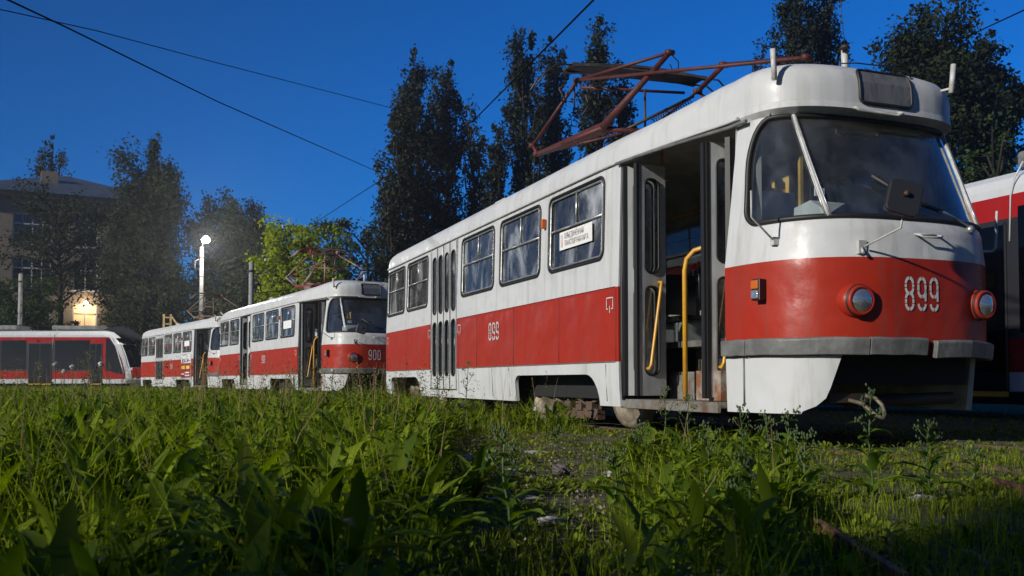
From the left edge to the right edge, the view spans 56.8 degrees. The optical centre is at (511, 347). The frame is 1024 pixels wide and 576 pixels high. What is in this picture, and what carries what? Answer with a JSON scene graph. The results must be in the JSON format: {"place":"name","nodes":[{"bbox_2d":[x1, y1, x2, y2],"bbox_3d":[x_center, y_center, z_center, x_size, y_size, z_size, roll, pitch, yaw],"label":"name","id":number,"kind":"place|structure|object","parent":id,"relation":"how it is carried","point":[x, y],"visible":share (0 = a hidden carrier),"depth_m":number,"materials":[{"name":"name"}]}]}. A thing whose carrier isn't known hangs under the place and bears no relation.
{"place":"outdoors","nodes":[
{"label":"outdoors","id":0,"kind":"place"},
{"bbox_2d":[0,170,165,387],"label":"building","id":1,"kind":"structure","parent":0,"point":[10,216],"depth_m":71.61,"materials":[{"name":"brick"}]},
{"bbox_2d":[10,257,50,288],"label":"window","id":2,"kind":"structure","parent":1,"relation":"in","point":[24,267],"depth_m":70.48,"materials":[{"name":"grey"}]},
{"bbox_2d":[12,301,49,330],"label":"window","id":3,"kind":"structure","parent":1,"relation":"in","point":[15,301],"depth_m":70.69,"materials":[{"name":"grey"}]},
{"bbox_2d":[13,212,51,245],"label":"window","id":4,"kind":"structure","parent":1,"relation":"in","point":[16,216],"depth_m":70.55,"materials":[{"name":"grey"}]},
{"bbox_2d":[71,260,96,291],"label":"window","id":5,"kind":"structure","parent":1,"relation":"in","point":[89,275],"depth_m":72.33,"materials":[{"name":"grey"}]},
{"bbox_2d":[72,303,96,325],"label":"window","id":6,"kind":"structure","parent":1,"relation":"in","point":[85,314],"depth_m":72.29,"materials":[{"name":"yellow glass"}]},
{"bbox_2d":[74,218,97,248],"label":"window","id":7,"kind":"structure","parent":1,"relation":"in","point":[78,223],"depth_m":72.34,"materials":[{"name":"grey glass"}]},
{"bbox_2d":[7,0,381,173],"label":"overhead wire","id":8,"kind":"object","parent":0,"point":[26,8],"visible":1,"depth_m":17.43,"materials":[{"name":"black metal"}]},
{"bbox_2d":[0,9,485,131],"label":"overhead wire","id":9,"kind":"object","parent":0,"point":[215,62],"visible":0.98,"depth_m":31.73,"materials":[{"name":"black metal"}]},
{"bbox_2d":[192,0,593,276],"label":"overhead wire","id":10,"kind":"object","parent":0,"point":[588,4],"visible":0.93,"depth_m":20.82,"materials":[{"name":"black metal"}]},
{"bbox_2d":[0,0,1023,324],"label":"sky","id":11,"kind":"structure","parent":0,"point":[54,79],"materials":[{"name":"blue"}]},
{"bbox_2d":[1,384,1023,575],"bbox_3d":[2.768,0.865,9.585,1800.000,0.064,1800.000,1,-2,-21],"label":"ground","id":12,"kind":"structure","parent":0,"point":[613,422],"depth_m":5.85,"materials":[{"name":"soil"}]},
{"bbox_2d":[18,273,22,325],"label":"pole","id":13,"kind":"object","parent":12,"relation":"on","point":[20,289],"visible":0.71,"depth_m":58.05,"materials":[{"name":"concrete"}]},
{"bbox_2d":[0,273,57,330],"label":"tree","id":14,"kind":"object","parent":12,"relation":"on","point":[4,295],"visible":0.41,"depth_m":59.13,"materials":[{"name":"green plant"}]},
{"bbox_2d":[3,274,80,330],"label":"tree","id":15,"kind":"object","parent":12,"relation":"on","point":[47,282],"visible":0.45,"depth_m":59.75,"materials":[{"name":"green plant"}]},
{"bbox_2d":[25,134,74,177],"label":"spruce","id":16,"kind":"object","parent":12,"relation":"on","point":[52,165],"visible":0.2,"depth_m":88.19,"materials":[{"name":"green plant"}]},
{"bbox_2d":[52,361,57,404],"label":"dandelion","id":17,"kind":"object","parent":12,"relation":"on","point":[55,364],"visible":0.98,"depth_m":6.50,"materials":[{"name":"grey"}]},
{"bbox_2d":[0,173,118,325],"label":"tree","id":18,"kind":"object","parent":12,"relation":"on","point":[85,215],"visible":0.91,"depth_m":61.42,"materials":[{"name":"green plant"}]},
{"bbox_2d":[61,369,66,411],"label":"dandelion","id":19,"kind":"object","parent":12,"relation":"on","point":[63,370],"visible":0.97,"depth_m":7.39,"materials":[{"name":"grey"}]},
{"bbox_2d":[0,325,141,388],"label":"tram","id":20,"kind":"object","parent":12,"relation":"on","point":[65,347],"visible":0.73,"depth_m":54.77,"materials":[{"name":"red metal"}]},
{"bbox_2d":[69,364,74,397],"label":"dandelion","id":21,"kind":"object","parent":12,"relation":"on","point":[72,366],"visible":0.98,"depth_m":6.99,"materials":[{"name":"grey"}]},
{"bbox_2d":[75,350,98,409],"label":"weed","id":22,"kind":"object","parent":12,"relation":"on","point":[83,362],"visible":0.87,"depth_m":7.00,"materials":[{"name":"green plant"}]},
{"bbox_2d":[98,361,103,407],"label":"dandelion","id":23,"kind":"object","parent":12,"relation":"on","point":[101,363],"visible":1,"depth_m":5.99,"materials":[{"name":"grey"}]},
{"bbox_2d":[93,277,135,328],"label":"tree","id":24,"kind":"object","parent":12,"relation":"on","point":[111,321],"visible":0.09,"depth_m":65.76,"materials":[{"name":"green plant"}]},
{"bbox_2d":[85,130,204,388],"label":"tree","id":25,"kind":"object","parent":12,"relation":"on","point":[149,228],"visible":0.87,"depth_m":59.45,"materials":[{"name":"green plant"}]},
{"bbox_2d":[136,281,188,322],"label":"tree","id":26,"kind":"object","parent":12,"relation":"on","point":[176,310],"visible":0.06,"depth_m":61.49,"materials":[{"name":"green plant"}]},
{"bbox_2d":[114,453,217,521],"bbox_3d":[-1.095,0.487,2.994,0.276,0.296,0.401,0,-2,2],"label":"dock plant","id":27,"kind":"object","parent":12,"relation":"on","point":[137,492],"visible":0.04,"depth_m":2.90,"materials":[{"name":"green plant"}]},
{"bbox_2d":[141,292,238,390],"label":"tram","id":28,"kind":"object","parent":12,"relation":"on","point":[194,342],"visible":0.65,"depth_m":41.19,"materials":[{"name":"metal"}]},
{"bbox_2d":[163,314,176,327],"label":"ladder frame","id":29,"kind":"object","parent":28,"relation":"on","point":[171,319],"visible":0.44,"depth_m":58.04,"materials":[{"name":"beige metal"}]},
{"bbox_2d":[194,235,209,315],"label":"street lamp","id":30,"kind":"object","parent":12,"relation":"on","point":[205,239],"visible":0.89,"depth_m":55.08,"materials":[{"name":"metal"}]},
{"bbox_2d":[199,261,249,276],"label":"overhead wire","id":31,"kind":"object","parent":30,"relation":"attached to","point":[225,271],"visible":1,"depth_m":47.27,"materials":[{"name":"black metal"}]},
{"bbox_2d":[175,186,273,323],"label":"tree","id":32,"kind":"object","parent":12,"relation":"on","point":[227,222],"visible":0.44,"depth_m":61.01,"materials":[{"name":"green plant"}]},
{"bbox_2d":[234,373,246,406],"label":"weed","id":33,"kind":"object","parent":12,"relation":"on","point":[241,386],"visible":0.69,"depth_m":8.99,"materials":[{"name":"green plant"}]},
{"bbox_2d":[248,262,254,305],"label":"pole","id":34,"kind":"object","parent":12,"relation":"on","point":[251,270],"visible":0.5,"depth_m":42.04,"materials":[{"name":"metal"}]},
{"bbox_2d":[197,278,374,295],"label":"overhead wire","id":35,"kind":"object","parent":34,"relation":"attached to","point":[271,291],"visible":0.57,"depth_m":44.88,"materials":[{"name":"black metal"}]},
{"bbox_2d":[211,219,321,305],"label":"tree","id":36,"kind":"object","parent":12,"relation":"on","point":[259,284],"visible":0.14,"depth_m":62.80,"materials":[{"name":"green plant"}]},
{"bbox_2d":[286,368,299,401],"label":"weed","id":37,"kind":"object","parent":12,"relation":"on","point":[293,382],"visible":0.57,"depth_m":10.00,"materials":[{"name":"green plant"}]},
{"bbox_2d":[243,214,352,303],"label":"tree","id":38,"kind":"object","parent":12,"relation":"on","point":[281,254],"visible":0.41,"depth_m":45.57,"materials":[{"name":"green plant"}]},
{"bbox_2d":[219,247,387,393],"bbox_3d":[-6.503,-0.648,29.489,2.594,4.404,13.353,1,-2,-29],"label":"tram","id":39,"kind":"object","parent":12,"relation":"on","point":[331,322],"visible":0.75,"depth_m":25.96,"materials":[{"name":"metal"}]},
{"bbox_2d":[326,376,338,398],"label":"weed","id":40,"kind":"object","parent":12,"relation":"on","point":[333,387],"visible":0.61,"depth_m":9.48,"materials":[{"name":"green plant"}]},
{"bbox_2d":[301,214,368,280],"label":"tree","id":41,"kind":"object","parent":12,"relation":"on","point":[332,245],"visible":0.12,"depth_m":51.64,"materials":[{"name":"green plant"}]},
{"bbox_2d":[292,466,392,536],"bbox_3d":[-0.554,0.496,2.953,0.364,0.275,0.331,-1,-2,15],"label":"dock plant","id":42,"kind":"object","parent":12,"relation":"on","point":[384,494],"visible":0.04,"depth_m":3.02,"materials":[{"name":"green plant"}]},
{"bbox_2d":[348,370,360,402],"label":"weed","id":43,"kind":"object","parent":12,"relation":"on","point":[355,384],"visible":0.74,"depth_m":8.49,"materials":[{"name":"green plant"}]},
{"bbox_2d":[328,213,387,281],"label":"tree","id":44,"kind":"object","parent":12,"relation":"on","point":[366,240],"visible":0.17,"depth_m":53.85,"materials":[{"name":"green plant"}]},
{"bbox_2d":[0,355,770,569],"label":"dry stalks","id":45,"kind":"object","parent":12,"relation":"on","point":[441,449],"visible":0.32,"depth_m":3.46,"materials":[{"name":"plant"}]},
{"bbox_2d":[0,358,773,480],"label":"grass stalks","id":46,"kind":"object","parent":12,"relation":"on","point":[285,376],"depth_m":9.16,"materials":[{"name":"plant"}]},
{"bbox_2d":[0,353,774,447],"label":"grass heads","id":47,"kind":"object","parent":46,"relation":"attached to","point":[167,367],"depth_m":7.49,"materials":[{"name":"plant"}]},
{"bbox_2d":[365,98,421,282],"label":"poplar","id":48,"kind":"object","parent":12,"relation":"on","point":[393,229],"visible":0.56,"depth_m":47.82,"materials":[{"name":"green plant"}]},
{"bbox_2d":[0,353,787,575],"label":"leafy stems","id":49,"kind":"object","parent":12,"relation":"on","point":[292,562],"visible":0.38,"depth_m":2.88,"materials":[{"name":"green plant"}]},
{"bbox_2d":[377,43,456,267],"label":"poplar","id":50,"kind":"object","parent":12,"relation":"on","point":[424,227],"visible":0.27,"depth_m":50.08,"materials":[{"name":"green plant"}]},
{"bbox_2d":[429,376,444,410],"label":"weed","id":51,"kind":"object","parent":12,"relation":"on","point":[435,387],"visible":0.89,"depth_m":9.20,"materials":[{"name":"green plant"}]},
{"bbox_2d":[415,58,472,238],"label":"poplar","id":52,"kind":"object","parent":12,"relation":"on","point":[448,205],"visible":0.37,"depth_m":52.27,"materials":[{"name":"green plant"}]},
{"bbox_2d":[461,454,473,461],"bbox_3d":[-0.284,0.727,6.211,0.085,0.069,0.139,-2,-3,44],"label":"rubble","id":53,"kind":"object","parent":12,"relation":"on","point":[469,456],"visible":0.4,"depth_m":6.18,"materials":[{"name":"grey stone"}]},
{"bbox_2d":[458,361,478,439],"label":"weed","id":54,"kind":"object","parent":12,"relation":"on","point":[468,427],"visible":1,"depth_m":8.58,"materials":[{"name":"green plant"}]},
{"bbox_2d":[445,93,491,219],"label":"poplar","id":55,"kind":"object","parent":12,"relation":"on","point":[474,167],"visible":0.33,"depth_m":50.91,"materials":[{"name":"green plant"}]},
{"bbox_2d":[445,442,500,497],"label":"dock plant","id":56,"kind":"object","parent":12,"relation":"on","point":[475,485],"visible":0.78,"depth_m":4.14,"materials":[{"name":"green plant"}]},
{"bbox_2d":[475,120,513,210],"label":"poplar","id":57,"kind":"object","parent":12,"relation":"on","point":[496,173],"visible":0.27,"depth_m":49.04,"materials":[{"name":"green plant"}]},
{"bbox_2d":[462,422,553,541],"bbox_3d":[-0.002,0.439,3.080,0.302,0.399,0.267,1,-2,-21],"label":"weed","id":58,"kind":"object","parent":12,"relation":"on","point":[509,502],"visible":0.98,"depth_m":3.08,"materials":[{"name":"green plant"}]},
{"bbox_2d":[0,386,1023,575],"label":"broadleaf weeds","id":59,"kind":"object","parent":12,"relation":"on","point":[66,549],"visible":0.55,"depth_m":2.57,"materials":[{"name":"green plant"}]},
{"bbox_2d":[0,377,1023,575],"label":"grass","id":60,"kind":"structure","parent":12,"relation":"on","point":[698,566],"depth_m":2.73,"materials":[{"name":"green plant"}]},
{"bbox_2d":[498,25,558,195],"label":"poplar","id":61,"kind":"object","parent":12,"relation":"on","point":[514,113],"visible":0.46,"depth_m":50.12,"materials":[{"name":"green plant"}]},
{"bbox_2d":[517,495,541,499],"bbox_3d":[0.066,0.655,4.150,0.140,0.017,0.047,3,4,8],"label":"paper scrap","id":62,"kind":"object","parent":12,"relation":"on","point":[530,497],"visible":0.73,"depth_m":4.14,"materials":[{"name":"white paper"}]},
{"bbox_2d":[522,450,549,453],"bbox_3d":[0.168,0.747,6.793,0.229,0.020,0.122,4,2,-21],"label":"paper scrap","id":63,"kind":"object","parent":12,"relation":"on","point":[531,451],"visible":0.61,"depth_m":6.78,"materials":[{"name":"white paper"}]},
{"bbox_2d":[79,409,1023,575],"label":"ground cover","id":64,"kind":"object","parent":12,"relation":"on","point":[560,484],"visible":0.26,"depth_m":4.47,"materials":[{"name":"green plant"}]},
{"bbox_2d":[537,516,568,523],"bbox_3d":[0.149,0.632,3.481,0.141,0.023,0.068,5,1,-32],"label":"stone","id":65,"kind":"object","parent":12,"relation":"on","point":[546,519],"visible":0.84,"depth_m":3.46,"materials":[{"name":"grey stone"}]},
{"bbox_2d":[530,35,579,175],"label":"poplar","id":66,"kind":"object","parent":12,"relation":"on","point":[553,132],"visible":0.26,"depth_m":52.47,"materials":[{"name":"green plant"}]},
{"bbox_2d":[544,426,566,442],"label":"weed","id":67,"kind":"object","parent":12,"relation":"on","point":[555,435],"visible":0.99,"depth_m":8.17,"materials":[{"name":"green plant"}]},
{"bbox_2d":[550,464,571,477],"bbox_3d":[0.285,0.700,5.392,0.137,0.083,0.104,2,-3,-44],"label":"stone","id":68,"kind":"object","parent":12,"relation":"on","point":[555,469],"visible":0.89,"depth_m":5.36,"materials":[{"name":"grey stone"}]},
{"bbox_2d":[570,13,621,159],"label":"poplar","id":69,"kind":"object","parent":12,"relation":"on","point":[600,108],"visible":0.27,"depth_m":48.33,"materials":[{"name":"green plant"}]},
{"bbox_2d":[584,441,636,513],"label":"weed","id":70,"kind":"object","parent":12,"relation":"on","point":[607,489],"visible":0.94,"depth_m":3.77,"materials":[{"name":"green plant"}]},
{"bbox_2d":[611,57,638,139],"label":"poplar","id":71,"kind":"object","parent":12,"relation":"on","point":[625,115],"visible":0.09,"depth_m":49.19,"materials":[{"name":"green plant"}]},
{"bbox_2d":[624,419,657,475],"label":"weed","id":72,"kind":"object","parent":12,"relation":"on","point":[639,434],"visible":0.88,"depth_m":5.18,"materials":[{"name":"green plant"}]},
{"bbox_2d":[610,461,689,519],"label":"dock plant","id":73,"kind":"object","parent":12,"relation":"on","point":[638,481],"visible":0.36,"depth_m":3.35,"materials":[{"name":"green plant"}]},
{"bbox_2d":[652,386,677,436],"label":"weed","id":74,"kind":"object","parent":12,"relation":"on","point":[664,408],"visible":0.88,"depth_m":6.39,"materials":[{"name":"green plant"}]},
{"bbox_2d":[678,392,701,441],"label":"weed","id":75,"kind":"object","parent":12,"relation":"on","point":[687,420],"visible":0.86,"depth_m":5.98,"materials":[{"name":"green plant"}]},
{"bbox_2d":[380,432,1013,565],"bbox_3d":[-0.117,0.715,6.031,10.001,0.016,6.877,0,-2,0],"label":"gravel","id":76,"kind":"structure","parent":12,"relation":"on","point":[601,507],"depth_m":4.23,"materials":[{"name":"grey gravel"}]},
{"bbox_2d":[678,420,729,483],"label":"weed","id":77,"kind":"object","parent":12,"relation":"on","point":[709,449],"visible":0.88,"depth_m":4.38,"materials":[{"name":"green plant"}]},
{"bbox_2d":[662,479,746,548],"bbox_3d":[0.627,0.522,2.986,0.292,0.227,0.288,-1,-2,14],"label":"dock plant","id":78,"kind":"object","parent":12,"relation":"on","point":[712,492],"visible":0.06,"depth_m":3.04,"materials":[{"name":"green plant"}]},
{"bbox_2d":[457,404,1023,472],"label":"rails","id":79,"kind":"object","parent":12,"relation":"on","point":[859,453],"visible":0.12,"depth_m":8.00,"materials":[{"name":"metal"}]},
{"bbox_2d":[386,0,997,429],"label":"tram","id":80,"kind":"object","parent":79,"relation":"on","point":[776,238],"visible":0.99,"depth_m":8.74,"materials":[{"name":"white paint"}]},
{"bbox_2d":[728,402,756,454],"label":"weed","id":81,"kind":"object","parent":12,"relation":"on","point":[741,427],"visible":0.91,"depth_m":4.99,"materials":[{"name":"green plant"}]},
{"bbox_2d":[750,36,768,72],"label":"poplar","id":82,"kind":"object","parent":12,"relation":"on","point":[755,67],"visible":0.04,"depth_m":60.99,"materials":[{"name":"green plant"}]},
{"bbox_2d":[711,449,809,561],"bbox_3d":[0.684,0.457,2.710,0.282,0.339,0.322,-1,-2,27],"label":"weed","id":83,"kind":"object","parent":12,"relation":"on","point":[750,463],"visible":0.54,"depth_m":2.67,"materials":[{"name":"green plant"}]},
{"bbox_2d":[749,410,788,468],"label":"weed","id":84,"kind":"object","parent":12,"relation":"on","point":[766,429],"visible":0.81,"depth_m":4.69,"materials":[{"name":"green plant"}]},
{"bbox_2d":[739,474,811,517],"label":"dock plant","id":85,"kind":"object","parent":12,"relation":"on","point":[783,493],"visible":0.24,"depth_m":3.25,"materials":[{"name":"green plant"}]},
{"bbox_2d":[754,405,817,484],"bbox_3d":[1.274,0.478,4.498,0.296,0.421,0.251,0,-2,1],"label":"weed","id":86,"kind":"object","parent":12,"relation":"on","point":[787,452],"visible":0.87,"depth_m":4.49,"materials":[{"name":"green plant"}]},
{"bbox_2d":[752,0,829,71],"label":"poplar","id":87,"kind":"object","parent":12,"relation":"on","point":[800,38],"visible":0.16,"depth_m":46.09,"materials":[{"name":"green plant"}]},
{"bbox_2d":[783,427,839,499],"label":"weed","id":88,"kind":"object","parent":12,"relation":"on","point":[809,475],"visible":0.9,"depth_m":3.98,"materials":[{"name":"green plant"}]},
{"bbox_2d":[807,0,853,65],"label":"poplar","id":89,"kind":"object","parent":12,"relation":"on","point":[830,34],"visible":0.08,"depth_m":47.32,"materials":[{"name":"green plant"}]},
{"bbox_2d":[814,519,909,575],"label":"rail piece","id":90,"kind":"object","parent":12,"relation":"on","point":[889,564],"visible":0.45,"depth_m":2.69,"materials":[{"name":"metal"}]},
{"bbox_2d":[837,383,918,504],"bbox_3d":[1.489,0.407,3.999,0.344,0.526,0.286,1,-2,-21],"label":"weed","id":91,"kind":"object","parent":12,"relation":"on","point":[872,462],"visible":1,"depth_m":3.98,"materials":[{"name":"green plant"}]},
{"bbox_2d":[904,491,940,501],"bbox_3d":[1.790,0.653,4.108,0.212,0.058,0.114,5,1,-38],"label":"stone","id":92,"kind":"object","parent":12,"relation":"on","point":[920,496],"visible":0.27,"depth_m":4.07,"materials":[{"name":"grey stone"}]},
{"bbox_2d":[892,417,973,495],"bbox_3d":[1.790,0.486,4.110,0.307,0.376,0.310,1,-2,-21],"label":"weed","id":93,"kind":"object","parent":12,"relation":"on","point":[931,465],"visible":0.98,"depth_m":4.08,"materials":[{"name":"green plant"}]},
{"bbox_2d":[849,0,1023,184],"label":"tree","id":94,"kind":"object","parent":12,"relation":"on","point":[912,46],"visible":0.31,"depth_m":40.67,"materials":[{"name":"green plant"}]},
{"bbox_2d":[955,442,991,480],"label":"weed","id":95,"kind":"object","parent":12,"relation":"on","point":[976,468],"visible":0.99,"depth_m":4.98,"materials":[{"name":"green plant"}]},
{"bbox_2d":[959,549,1002,564],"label":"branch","id":96,"kind":"object","parent":12,"relation":"on","point":[980,555],"visible":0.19,"depth_m":2.84,"materials":[{"name":"brown wood"}]},
{"bbox_2d":[948,26,1023,177],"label":"tree","id":97,"kind":"object","parent":12,"relation":"on","point":[989,49],"visible":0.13,"depth_m":43.40,"materials":[{"name":"green plant"}]},
{"bbox_2d":[960,106,1018,182],"bbox_3d":[17.524,-3.377,34.177,2.974,10.388,2.542,-1,-2,29],"label":"tree","id":98,"kind":"object","parent":12,"relation":"on","point":[996,147],"visible":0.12,"depth_m":34.33,"materials":[{"name":"green plant"}]},
{"bbox_2d":[961,151,1023,404],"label":"tram","id":99,"kind":"object","parent":12,"relation":"on","point":[999,378],"visible":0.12,"depth_m":12.99,"materials":[{"name":"painted metal"},{"name":"glass"},{"name":"rubber"}]},
{"bbox_2d":[992,478,1023,494],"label":"rail piece","id":100,"kind":"object","parent":12,"relation":"on","point":[1008,483],"visible":0.32,"depth_m":4.50,"materials":[{"name":"brown metal"}]},
{"bbox_2d":[895,10,1023,72],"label":"overhead wire","id":101,"kind":"object","parent":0,"point":[965,37],"visible":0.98,"depth_m":15.74,"materials":[{"name":"black metal"}]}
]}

